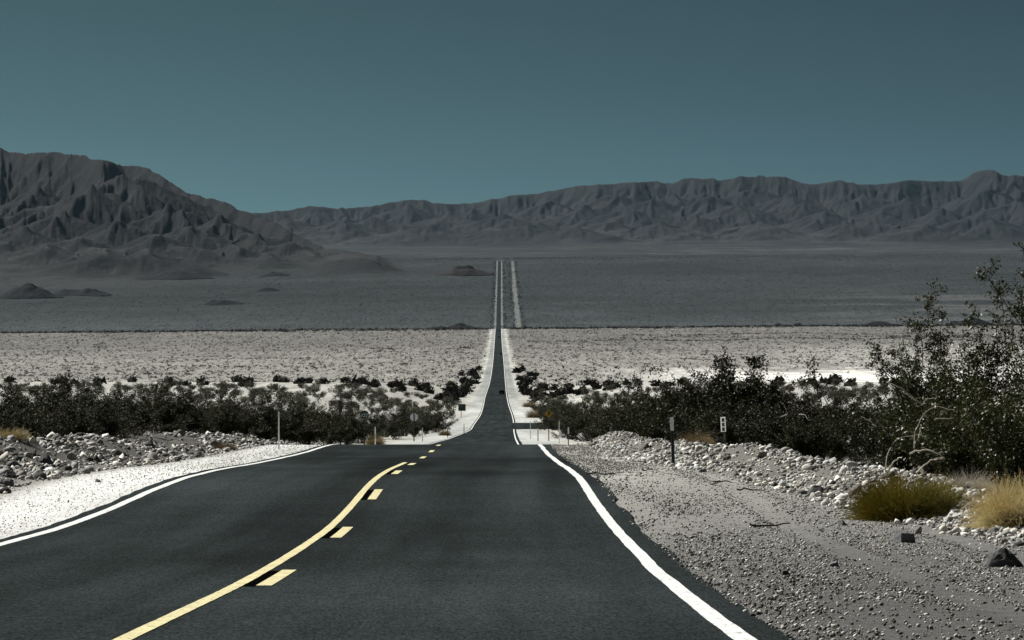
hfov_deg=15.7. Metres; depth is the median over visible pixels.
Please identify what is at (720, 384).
creosote bush
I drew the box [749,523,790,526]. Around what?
stick
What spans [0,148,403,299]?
mountain
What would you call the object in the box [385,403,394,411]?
desert shrub
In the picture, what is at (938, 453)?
bare branch
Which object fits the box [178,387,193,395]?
desert shrub
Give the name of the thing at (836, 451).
creosote bush
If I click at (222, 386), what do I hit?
desert shrub
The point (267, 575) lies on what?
black contrast line
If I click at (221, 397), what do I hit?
creosote bush
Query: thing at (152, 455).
rock
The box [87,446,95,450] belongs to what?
rock
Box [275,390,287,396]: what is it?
desert shrub
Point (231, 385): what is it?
desert shrub
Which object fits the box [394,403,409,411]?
desert shrub
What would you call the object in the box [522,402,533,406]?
grass clump
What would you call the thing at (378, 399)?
desert shrub
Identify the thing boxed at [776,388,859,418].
creosote bush
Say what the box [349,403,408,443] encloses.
creosote bush
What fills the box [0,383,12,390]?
desert shrub
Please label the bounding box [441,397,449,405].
desert shrub
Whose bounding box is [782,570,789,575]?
rock
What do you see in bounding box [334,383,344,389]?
desert shrub
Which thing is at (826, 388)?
desert shrub
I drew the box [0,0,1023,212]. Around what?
sky
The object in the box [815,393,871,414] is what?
creosote bush
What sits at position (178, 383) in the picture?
desert shrub
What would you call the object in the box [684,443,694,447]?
rock
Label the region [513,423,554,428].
side road
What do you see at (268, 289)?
hill
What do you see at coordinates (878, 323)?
hill
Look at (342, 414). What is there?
creosote bush
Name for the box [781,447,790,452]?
rock
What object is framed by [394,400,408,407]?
desert shrub
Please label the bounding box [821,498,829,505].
rock
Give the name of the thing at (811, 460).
rubble
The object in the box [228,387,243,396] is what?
desert shrub
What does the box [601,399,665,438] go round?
creosote bush
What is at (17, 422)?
creosote bush
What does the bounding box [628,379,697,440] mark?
creosote bush
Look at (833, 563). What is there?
rock
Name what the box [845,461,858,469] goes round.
rock
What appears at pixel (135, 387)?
desert shrub
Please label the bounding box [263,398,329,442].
creosote bush
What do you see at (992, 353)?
creosote bush
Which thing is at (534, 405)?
desert shrub
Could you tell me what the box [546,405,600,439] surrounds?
creosote bush
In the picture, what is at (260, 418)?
creosote bush
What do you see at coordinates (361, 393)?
desert shrub
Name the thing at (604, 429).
creosote bush
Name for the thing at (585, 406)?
creosote bush
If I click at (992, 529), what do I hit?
rock
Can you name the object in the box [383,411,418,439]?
creosote bush
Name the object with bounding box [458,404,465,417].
road sign
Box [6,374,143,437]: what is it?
creosote bush
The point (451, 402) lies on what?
desert shrub
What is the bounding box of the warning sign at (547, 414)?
[544,409,552,440]
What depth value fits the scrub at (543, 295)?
7504.54 m
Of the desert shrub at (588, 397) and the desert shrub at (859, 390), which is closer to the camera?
the desert shrub at (859, 390)
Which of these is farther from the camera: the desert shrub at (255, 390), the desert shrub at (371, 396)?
the desert shrub at (371, 396)
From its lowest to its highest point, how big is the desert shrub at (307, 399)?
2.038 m
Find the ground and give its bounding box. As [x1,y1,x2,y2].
[0,246,1023,639]
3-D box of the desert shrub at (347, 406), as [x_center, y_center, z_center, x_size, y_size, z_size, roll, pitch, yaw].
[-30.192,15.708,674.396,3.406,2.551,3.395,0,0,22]
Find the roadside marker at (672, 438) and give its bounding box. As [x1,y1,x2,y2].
[670,415,674,463]
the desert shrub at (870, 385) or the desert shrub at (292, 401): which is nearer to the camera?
the desert shrub at (292, 401)
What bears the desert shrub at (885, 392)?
on the ground
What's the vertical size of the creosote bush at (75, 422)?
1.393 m
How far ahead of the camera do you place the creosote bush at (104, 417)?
106.63 m
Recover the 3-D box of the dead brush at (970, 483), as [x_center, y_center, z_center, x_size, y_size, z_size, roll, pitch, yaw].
[6.637,2.276,54.023,0.984,0.379,1.017,0,0,0]
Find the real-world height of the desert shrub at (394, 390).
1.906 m
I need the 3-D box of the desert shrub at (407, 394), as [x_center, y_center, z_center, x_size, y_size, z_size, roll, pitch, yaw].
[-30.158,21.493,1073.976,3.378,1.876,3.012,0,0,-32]
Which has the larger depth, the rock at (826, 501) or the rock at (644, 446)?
the rock at (644, 446)
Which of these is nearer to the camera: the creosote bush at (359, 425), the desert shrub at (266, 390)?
the creosote bush at (359, 425)
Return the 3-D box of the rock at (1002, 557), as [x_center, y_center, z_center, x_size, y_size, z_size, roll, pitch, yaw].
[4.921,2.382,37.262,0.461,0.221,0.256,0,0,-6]
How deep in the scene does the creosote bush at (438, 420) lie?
548.59 m
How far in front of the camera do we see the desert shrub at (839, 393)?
712.08 m
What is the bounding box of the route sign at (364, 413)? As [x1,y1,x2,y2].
[360,410,368,443]
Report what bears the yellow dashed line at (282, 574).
on the road at (486, 527)
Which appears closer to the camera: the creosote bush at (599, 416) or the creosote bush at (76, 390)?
the creosote bush at (76, 390)
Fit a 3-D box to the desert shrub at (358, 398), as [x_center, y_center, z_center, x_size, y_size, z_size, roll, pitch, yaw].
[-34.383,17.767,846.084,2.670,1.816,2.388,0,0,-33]
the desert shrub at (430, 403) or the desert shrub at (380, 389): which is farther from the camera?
the desert shrub at (380, 389)
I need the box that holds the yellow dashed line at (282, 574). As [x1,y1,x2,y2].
[257,445,439,584]
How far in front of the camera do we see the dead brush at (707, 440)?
91.91 m
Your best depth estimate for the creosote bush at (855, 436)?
68.73 m
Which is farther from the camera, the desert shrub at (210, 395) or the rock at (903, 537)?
the desert shrub at (210, 395)
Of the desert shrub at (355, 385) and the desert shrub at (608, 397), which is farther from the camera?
the desert shrub at (355, 385)
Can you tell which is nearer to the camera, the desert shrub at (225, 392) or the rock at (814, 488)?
the rock at (814, 488)
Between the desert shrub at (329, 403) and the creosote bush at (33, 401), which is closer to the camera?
the creosote bush at (33, 401)
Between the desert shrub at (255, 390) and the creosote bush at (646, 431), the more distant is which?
the desert shrub at (255, 390)
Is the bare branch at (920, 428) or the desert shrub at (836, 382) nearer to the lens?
the bare branch at (920, 428)
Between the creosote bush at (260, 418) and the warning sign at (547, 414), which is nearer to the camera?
the creosote bush at (260, 418)
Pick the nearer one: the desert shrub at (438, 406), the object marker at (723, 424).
the object marker at (723, 424)
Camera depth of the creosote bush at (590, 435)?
254.97 m
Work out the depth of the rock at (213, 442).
117.25 m
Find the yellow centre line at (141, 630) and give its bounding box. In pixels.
[113,462,406,639]
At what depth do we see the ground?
3642.23 m
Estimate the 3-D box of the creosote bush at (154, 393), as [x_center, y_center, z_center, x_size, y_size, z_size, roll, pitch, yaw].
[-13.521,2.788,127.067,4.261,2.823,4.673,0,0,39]
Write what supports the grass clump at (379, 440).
on the ground
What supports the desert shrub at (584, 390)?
on the ground
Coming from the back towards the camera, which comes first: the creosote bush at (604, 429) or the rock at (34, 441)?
the creosote bush at (604, 429)
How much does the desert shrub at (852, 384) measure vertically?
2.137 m
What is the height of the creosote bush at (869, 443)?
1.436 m
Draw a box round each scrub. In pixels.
[0,253,1023,331]
[0,323,1018,333]
[0,326,1023,388]
[3,365,1018,400]
[371,332,1019,349]
[489,261,526,328]
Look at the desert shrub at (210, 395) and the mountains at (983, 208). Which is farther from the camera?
the mountains at (983, 208)
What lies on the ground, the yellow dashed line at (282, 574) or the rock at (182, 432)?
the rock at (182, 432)
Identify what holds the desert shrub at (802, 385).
on the ground
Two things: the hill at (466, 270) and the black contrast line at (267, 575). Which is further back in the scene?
the hill at (466, 270)
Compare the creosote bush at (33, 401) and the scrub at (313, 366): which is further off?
the scrub at (313, 366)
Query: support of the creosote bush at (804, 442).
on the ground
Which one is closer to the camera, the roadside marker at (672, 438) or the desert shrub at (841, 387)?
the roadside marker at (672, 438)
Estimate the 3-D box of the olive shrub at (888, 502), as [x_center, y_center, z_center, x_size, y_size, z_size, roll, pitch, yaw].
[5.540,2.407,52.003,2.177,0.741,2.103,0,0,0]
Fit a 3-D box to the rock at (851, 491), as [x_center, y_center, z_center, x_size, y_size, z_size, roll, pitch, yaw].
[5.342,2.672,58.000,0.222,0.242,0.166,0,0,-3]
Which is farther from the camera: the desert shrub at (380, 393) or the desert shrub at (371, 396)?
the desert shrub at (380, 393)
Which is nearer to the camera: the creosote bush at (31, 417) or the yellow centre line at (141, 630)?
the yellow centre line at (141, 630)
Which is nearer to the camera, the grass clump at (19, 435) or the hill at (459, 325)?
the grass clump at (19, 435)
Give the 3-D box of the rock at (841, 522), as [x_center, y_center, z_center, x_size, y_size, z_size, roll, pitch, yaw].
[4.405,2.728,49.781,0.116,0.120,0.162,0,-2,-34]
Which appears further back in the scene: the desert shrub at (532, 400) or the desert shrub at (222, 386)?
the desert shrub at (532, 400)
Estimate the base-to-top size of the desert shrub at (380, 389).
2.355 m
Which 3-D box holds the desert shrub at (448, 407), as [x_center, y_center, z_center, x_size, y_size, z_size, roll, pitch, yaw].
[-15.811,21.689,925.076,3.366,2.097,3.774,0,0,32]
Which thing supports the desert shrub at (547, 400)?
on the ground
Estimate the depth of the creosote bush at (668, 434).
103.43 m
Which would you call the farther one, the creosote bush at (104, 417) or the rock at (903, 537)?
the creosote bush at (104, 417)
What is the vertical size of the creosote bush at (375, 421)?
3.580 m
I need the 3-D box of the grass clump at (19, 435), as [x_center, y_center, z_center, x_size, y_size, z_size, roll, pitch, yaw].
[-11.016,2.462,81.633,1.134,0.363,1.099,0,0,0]
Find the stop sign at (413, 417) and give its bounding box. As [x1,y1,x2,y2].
[410,413,417,440]
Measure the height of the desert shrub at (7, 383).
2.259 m
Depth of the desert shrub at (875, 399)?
654.10 m
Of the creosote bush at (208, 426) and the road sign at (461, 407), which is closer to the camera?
the creosote bush at (208, 426)
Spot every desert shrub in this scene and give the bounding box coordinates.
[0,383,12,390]
[2,381,12,385]
[21,386,36,394]
[70,381,83,387]
[122,385,130,390]
[130,389,144,396]
[131,383,141,390]
[156,379,170,385]
[172,380,182,385]
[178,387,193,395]
[187,383,196,389]
[193,393,205,402]
[196,386,207,393]
[203,390,219,401]
[213,388,228,397]
[215,384,228,391]
[222,382,234,390]
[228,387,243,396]
[237,394,252,404]
[243,381,255,388]
[247,387,264,397]
[256,390,274,399]
[262,386,273,392]
[267,383,280,391]
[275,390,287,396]
[276,392,290,400]
[283,395,296,405]
[287,390,300,397]
[294,391,308,397]
[295,396,310,404]
[296,401,315,408]
[297,381,306,387]
[302,385,316,395]
[313,391,326,398]
[327,387,342,395]
[328,399,344,409]
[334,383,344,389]
[334,392,346,399]
[334,400,353,412]
[343,381,352,388]
[343,391,354,400]
[347,382,361,390]
[351,387,361,395]
[355,394,366,401]
[358,392,367,398]
[362,397,376,407]
[363,385,375,392]
[366,393,381,400]
[369,404,387,413]
[376,387,387,392]
[376,390,384,396]
[376,396,387,404]
[380,399,396,405]
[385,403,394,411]
[389,387,398,392]
[389,397,402,405]
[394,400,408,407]
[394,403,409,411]
[402,391,413,396]
[406,405,420,410]
[408,401,418,407]
[413,392,428,398]
[427,410,444,419]
[428,401,443,409]
[429,402,443,411]
[438,407,455,418]
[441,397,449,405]
[443,403,453,409]
[448,399,461,407]
[528,397,537,403]
[528,403,538,411]
[537,395,552,403]
[539,397,553,404]
[581,387,594,394]
[581,394,594,400]
[600,392,613,399]
[606,384,616,391]
[797,381,810,389]
[808,394,821,402]
[820,384,834,390]
[829,388,848,398]
[833,378,843,385]
[839,386,854,392]
[847,382,856,386]
[852,386,867,395]
[854,394,867,402]
[855,387,874,395]
[859,393,876,400]
[863,381,876,390]
[871,396,886,404]
[878,388,891,397]
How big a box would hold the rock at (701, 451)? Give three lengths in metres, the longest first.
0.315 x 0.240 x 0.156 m
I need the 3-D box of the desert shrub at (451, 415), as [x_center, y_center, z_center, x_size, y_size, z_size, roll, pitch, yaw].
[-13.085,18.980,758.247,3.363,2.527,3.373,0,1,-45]
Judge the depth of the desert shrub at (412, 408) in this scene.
763.02 m
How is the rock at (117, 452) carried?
on the ground
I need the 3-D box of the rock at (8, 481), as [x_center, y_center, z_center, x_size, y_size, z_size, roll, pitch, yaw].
[-8.496,2.766,62.918,0.222,0.182,0.147,0,0,-43]
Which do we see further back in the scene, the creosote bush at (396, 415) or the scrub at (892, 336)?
the scrub at (892, 336)
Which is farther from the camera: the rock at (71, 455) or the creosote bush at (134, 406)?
the creosote bush at (134, 406)
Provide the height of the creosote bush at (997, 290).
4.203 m
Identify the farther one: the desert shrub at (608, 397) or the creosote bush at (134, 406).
the desert shrub at (608, 397)
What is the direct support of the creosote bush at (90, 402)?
on the ground
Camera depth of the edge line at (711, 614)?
34.45 m
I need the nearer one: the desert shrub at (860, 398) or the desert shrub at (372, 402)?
the desert shrub at (860, 398)
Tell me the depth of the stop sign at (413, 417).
344.99 m
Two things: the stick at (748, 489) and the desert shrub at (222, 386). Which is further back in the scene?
the desert shrub at (222, 386)
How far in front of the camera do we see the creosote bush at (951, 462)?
59.98 m
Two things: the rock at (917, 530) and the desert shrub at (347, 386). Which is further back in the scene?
the desert shrub at (347, 386)
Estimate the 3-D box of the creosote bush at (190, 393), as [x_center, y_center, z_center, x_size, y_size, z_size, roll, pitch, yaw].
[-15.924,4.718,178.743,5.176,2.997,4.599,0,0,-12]
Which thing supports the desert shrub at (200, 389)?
on the ground
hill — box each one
[0,283,64,298]
[52,288,111,295]
[134,269,214,280]
[203,300,245,305]
[256,287,280,291]
[257,271,289,277]
[435,265,493,275]
[438,323,476,328]
[864,321,903,325]
[948,317,989,324]
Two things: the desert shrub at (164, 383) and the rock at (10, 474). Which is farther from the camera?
the desert shrub at (164, 383)
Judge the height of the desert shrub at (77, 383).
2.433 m
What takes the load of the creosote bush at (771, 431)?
on the ground
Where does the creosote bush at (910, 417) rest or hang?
on the ground
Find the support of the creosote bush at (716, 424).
on the ground
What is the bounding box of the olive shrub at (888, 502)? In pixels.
[834,467,974,522]
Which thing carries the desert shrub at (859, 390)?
on the ground
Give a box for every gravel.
[0,445,317,535]
[548,443,1023,639]
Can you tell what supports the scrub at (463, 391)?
on the ground
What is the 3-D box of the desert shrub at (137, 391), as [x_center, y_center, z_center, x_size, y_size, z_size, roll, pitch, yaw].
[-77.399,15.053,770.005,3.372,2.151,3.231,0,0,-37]
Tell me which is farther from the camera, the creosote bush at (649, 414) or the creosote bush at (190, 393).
the creosote bush at (190, 393)
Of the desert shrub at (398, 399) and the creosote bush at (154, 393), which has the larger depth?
the desert shrub at (398, 399)
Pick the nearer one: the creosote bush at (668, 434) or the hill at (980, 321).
the creosote bush at (668, 434)
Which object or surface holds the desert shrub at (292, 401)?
on the ground
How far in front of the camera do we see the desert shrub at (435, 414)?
664.84 m
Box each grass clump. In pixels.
[0,426,32,440]
[215,441,238,450]
[365,433,385,443]
[438,429,452,435]
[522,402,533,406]
[523,409,543,417]
[953,468,1023,529]
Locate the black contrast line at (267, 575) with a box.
[244,471,393,585]
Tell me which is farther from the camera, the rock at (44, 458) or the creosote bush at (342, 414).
the creosote bush at (342, 414)
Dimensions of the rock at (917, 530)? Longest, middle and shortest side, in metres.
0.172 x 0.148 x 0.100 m
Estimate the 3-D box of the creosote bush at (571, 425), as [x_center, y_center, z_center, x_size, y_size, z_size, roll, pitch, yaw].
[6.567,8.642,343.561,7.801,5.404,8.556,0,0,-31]
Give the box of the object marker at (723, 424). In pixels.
[720,417,726,443]
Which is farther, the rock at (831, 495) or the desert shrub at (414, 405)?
the desert shrub at (414, 405)
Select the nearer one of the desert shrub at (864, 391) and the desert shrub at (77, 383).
the desert shrub at (864, 391)
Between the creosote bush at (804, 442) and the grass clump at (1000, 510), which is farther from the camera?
the creosote bush at (804, 442)
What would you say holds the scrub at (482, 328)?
on the ground
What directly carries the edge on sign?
on the ground
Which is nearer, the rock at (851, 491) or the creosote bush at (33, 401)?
the rock at (851, 491)
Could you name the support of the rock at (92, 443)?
on the ground
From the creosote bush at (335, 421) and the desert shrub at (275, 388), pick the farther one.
the desert shrub at (275, 388)
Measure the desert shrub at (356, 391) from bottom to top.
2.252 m
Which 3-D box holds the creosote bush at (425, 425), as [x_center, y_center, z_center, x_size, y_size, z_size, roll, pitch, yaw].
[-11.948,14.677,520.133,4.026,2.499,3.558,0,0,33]
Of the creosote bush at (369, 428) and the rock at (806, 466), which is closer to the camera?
the rock at (806, 466)
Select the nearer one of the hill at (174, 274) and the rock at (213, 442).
the rock at (213, 442)
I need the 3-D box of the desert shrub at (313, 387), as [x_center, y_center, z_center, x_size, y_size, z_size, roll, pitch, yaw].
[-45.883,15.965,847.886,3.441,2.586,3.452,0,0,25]
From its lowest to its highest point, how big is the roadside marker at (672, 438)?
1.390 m
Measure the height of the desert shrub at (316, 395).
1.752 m
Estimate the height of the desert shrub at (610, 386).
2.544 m
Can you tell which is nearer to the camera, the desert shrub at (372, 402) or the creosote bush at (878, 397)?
the creosote bush at (878, 397)
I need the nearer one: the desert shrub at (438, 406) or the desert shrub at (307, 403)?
the desert shrub at (307, 403)
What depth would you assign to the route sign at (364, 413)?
262.02 m
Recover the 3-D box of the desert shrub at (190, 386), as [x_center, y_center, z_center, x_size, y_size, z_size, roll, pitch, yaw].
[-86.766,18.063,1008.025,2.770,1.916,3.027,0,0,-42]
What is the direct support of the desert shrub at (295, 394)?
on the ground
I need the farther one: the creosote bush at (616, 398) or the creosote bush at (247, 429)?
the creosote bush at (616, 398)
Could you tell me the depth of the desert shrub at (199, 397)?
669.82 m
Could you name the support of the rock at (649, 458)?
on the ground
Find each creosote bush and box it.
[0,379,34,412]
[0,380,79,437]
[0,385,69,434]
[0,403,32,437]
[1,408,42,436]
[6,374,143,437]
[40,402,159,438]
[42,385,177,437]
[55,374,121,402]
[63,366,188,434]
[63,399,151,436]
[100,391,200,435]
[123,380,196,432]
[153,388,208,432]
[156,393,229,433]
[182,399,290,434]
[194,391,260,438]
[195,373,318,439]
[199,398,248,435]
[224,397,328,439]
[250,398,347,442]
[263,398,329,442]
[265,400,350,444]
[290,385,361,444]
[311,406,404,444]
[329,405,358,441]
[337,404,369,443]
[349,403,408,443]
[354,406,412,438]
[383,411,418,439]
[390,406,424,435]
[405,424,433,436]
[408,403,458,432]
[416,416,443,432]
[533,384,603,426]
[533,384,613,441]
[536,404,557,429]
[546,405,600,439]
[551,406,604,441]
[558,390,609,416]
[577,393,635,435]
[588,386,656,431]
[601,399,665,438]
[605,363,707,436]
[610,346,825,442]
[623,389,683,440]
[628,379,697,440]
[636,359,745,433]
[647,381,812,443]
[659,387,724,444]
[677,399,780,444]
[704,374,841,455]
[726,397,796,444]
[736,391,872,460]
[745,380,798,410]
[761,411,855,458]
[771,407,876,460]
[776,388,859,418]
[786,400,881,461]
[789,352,947,470]
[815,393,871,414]
[841,396,896,449]
[861,276,974,474]
[868,373,1023,483]
[878,285,1023,482]
[931,373,1023,496]
[972,242,1023,412]
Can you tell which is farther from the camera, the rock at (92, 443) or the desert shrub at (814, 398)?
the desert shrub at (814, 398)
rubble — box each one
[0,431,299,493]
[577,430,1023,545]
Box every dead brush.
[675,426,720,444]
[825,451,873,464]
[941,465,996,490]
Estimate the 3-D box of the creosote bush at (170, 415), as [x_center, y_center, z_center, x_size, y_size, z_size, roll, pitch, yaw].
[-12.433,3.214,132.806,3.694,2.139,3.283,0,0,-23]
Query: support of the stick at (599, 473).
on the ground
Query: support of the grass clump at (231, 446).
on the ground
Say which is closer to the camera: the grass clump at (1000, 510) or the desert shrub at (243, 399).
the grass clump at (1000, 510)
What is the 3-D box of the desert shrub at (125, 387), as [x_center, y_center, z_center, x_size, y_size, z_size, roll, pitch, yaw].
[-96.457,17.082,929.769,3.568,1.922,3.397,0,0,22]
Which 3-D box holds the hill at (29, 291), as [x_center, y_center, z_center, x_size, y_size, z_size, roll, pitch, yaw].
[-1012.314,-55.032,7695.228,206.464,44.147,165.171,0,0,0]
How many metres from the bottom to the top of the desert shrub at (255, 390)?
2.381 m
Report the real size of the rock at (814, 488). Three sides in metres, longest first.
0.254 x 0.252 x 0.229 m
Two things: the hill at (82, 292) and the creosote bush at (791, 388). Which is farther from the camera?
the hill at (82, 292)
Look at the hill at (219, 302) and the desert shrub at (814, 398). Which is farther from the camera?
the hill at (219, 302)
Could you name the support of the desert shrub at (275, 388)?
on the ground
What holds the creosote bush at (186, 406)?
on the ground
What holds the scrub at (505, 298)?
on the ground
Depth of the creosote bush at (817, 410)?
84.32 m
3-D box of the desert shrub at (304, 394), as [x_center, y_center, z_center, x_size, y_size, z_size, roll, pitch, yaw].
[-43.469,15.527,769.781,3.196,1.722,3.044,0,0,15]
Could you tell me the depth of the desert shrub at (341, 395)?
819.49 m
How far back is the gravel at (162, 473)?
69.04 m
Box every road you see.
[0,261,797,639]
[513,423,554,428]
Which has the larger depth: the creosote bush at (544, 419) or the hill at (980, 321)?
the hill at (980, 321)
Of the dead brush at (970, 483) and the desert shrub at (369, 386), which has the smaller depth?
the dead brush at (970, 483)
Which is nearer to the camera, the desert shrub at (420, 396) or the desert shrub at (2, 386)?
the desert shrub at (2, 386)
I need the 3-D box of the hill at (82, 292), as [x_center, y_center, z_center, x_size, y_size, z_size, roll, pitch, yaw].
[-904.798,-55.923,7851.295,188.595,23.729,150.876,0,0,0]
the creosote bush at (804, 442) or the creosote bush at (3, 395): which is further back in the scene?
the creosote bush at (3, 395)
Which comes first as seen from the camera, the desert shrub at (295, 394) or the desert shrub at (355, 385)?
the desert shrub at (295, 394)
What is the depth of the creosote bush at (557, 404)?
597.43 m
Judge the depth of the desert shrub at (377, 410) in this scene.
731.50 m
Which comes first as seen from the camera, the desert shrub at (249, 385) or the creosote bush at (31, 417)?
the creosote bush at (31, 417)
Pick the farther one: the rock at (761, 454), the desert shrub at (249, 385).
the desert shrub at (249, 385)
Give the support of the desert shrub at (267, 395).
on the ground
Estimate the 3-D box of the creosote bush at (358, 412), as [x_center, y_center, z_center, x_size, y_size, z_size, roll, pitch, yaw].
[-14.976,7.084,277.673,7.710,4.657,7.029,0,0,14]
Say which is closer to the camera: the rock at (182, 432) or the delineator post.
the delineator post
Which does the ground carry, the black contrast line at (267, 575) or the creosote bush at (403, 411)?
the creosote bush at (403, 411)
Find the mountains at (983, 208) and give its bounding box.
[251,170,1023,249]
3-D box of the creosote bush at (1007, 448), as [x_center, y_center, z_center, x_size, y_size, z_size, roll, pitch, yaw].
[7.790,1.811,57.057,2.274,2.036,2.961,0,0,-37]
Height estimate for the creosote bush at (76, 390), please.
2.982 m
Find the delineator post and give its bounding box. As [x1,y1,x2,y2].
[278,412,279,448]
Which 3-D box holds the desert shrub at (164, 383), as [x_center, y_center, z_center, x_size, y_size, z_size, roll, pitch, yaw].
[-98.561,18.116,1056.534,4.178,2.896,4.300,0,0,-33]
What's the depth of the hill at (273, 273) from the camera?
8885.76 m
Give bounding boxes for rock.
[3,478,13,485]
[4,471,16,477]
[29,436,38,445]
[38,454,52,464]
[66,451,76,460]
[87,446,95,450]
[88,442,96,446]
[113,449,128,456]
[147,452,157,459]
[175,429,185,435]
[209,440,219,445]
[639,443,648,450]
[646,456,655,461]
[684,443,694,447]
[695,448,708,456]
[756,451,766,457]
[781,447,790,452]
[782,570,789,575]
[802,464,812,470]
[807,485,823,494]
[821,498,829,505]
[827,493,835,497]
[829,561,838,566]
[837,520,846,525]
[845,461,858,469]
[848,484,861,494]
[894,531,914,542]
[911,468,920,474]
[914,526,921,533]
[985,547,1023,566]
[987,526,999,533]
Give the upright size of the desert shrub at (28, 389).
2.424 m
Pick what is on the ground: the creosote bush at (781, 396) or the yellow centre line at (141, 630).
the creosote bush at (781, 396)
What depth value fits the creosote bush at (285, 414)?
232.47 m
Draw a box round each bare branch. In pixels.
[861,382,927,426]
[884,449,944,475]
[885,398,953,465]
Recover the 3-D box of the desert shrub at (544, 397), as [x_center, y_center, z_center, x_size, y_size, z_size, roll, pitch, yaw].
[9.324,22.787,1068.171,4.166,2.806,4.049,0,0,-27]
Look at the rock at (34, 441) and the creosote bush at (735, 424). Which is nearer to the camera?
the rock at (34, 441)
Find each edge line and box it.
[0,337,494,545]
[501,329,756,639]
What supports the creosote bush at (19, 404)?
on the ground
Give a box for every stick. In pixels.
[586,472,614,474]
[737,487,760,490]
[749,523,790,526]
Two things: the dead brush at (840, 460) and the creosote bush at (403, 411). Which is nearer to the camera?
the dead brush at (840, 460)
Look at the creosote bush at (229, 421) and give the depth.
144.68 m
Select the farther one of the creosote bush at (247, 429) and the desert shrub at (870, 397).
the desert shrub at (870, 397)
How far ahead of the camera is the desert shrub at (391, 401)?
833.85 m
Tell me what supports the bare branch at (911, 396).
on the ground
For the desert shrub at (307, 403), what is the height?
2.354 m
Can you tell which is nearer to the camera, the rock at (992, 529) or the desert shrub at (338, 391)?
the rock at (992, 529)
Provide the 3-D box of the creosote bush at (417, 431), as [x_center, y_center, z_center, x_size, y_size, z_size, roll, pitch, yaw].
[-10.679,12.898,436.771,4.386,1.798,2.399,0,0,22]
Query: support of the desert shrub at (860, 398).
on the ground
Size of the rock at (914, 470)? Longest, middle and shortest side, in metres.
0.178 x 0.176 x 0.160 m
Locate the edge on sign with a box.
[338,401,341,443]
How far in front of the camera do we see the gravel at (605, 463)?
37.74 m
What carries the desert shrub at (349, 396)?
on the ground
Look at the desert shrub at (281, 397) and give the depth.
705.66 m
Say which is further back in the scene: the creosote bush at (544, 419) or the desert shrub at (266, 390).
the desert shrub at (266, 390)
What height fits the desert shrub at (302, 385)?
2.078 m
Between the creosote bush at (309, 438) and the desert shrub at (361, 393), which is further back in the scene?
the desert shrub at (361, 393)
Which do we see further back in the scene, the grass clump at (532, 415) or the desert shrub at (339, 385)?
the desert shrub at (339, 385)
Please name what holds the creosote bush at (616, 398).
on the ground

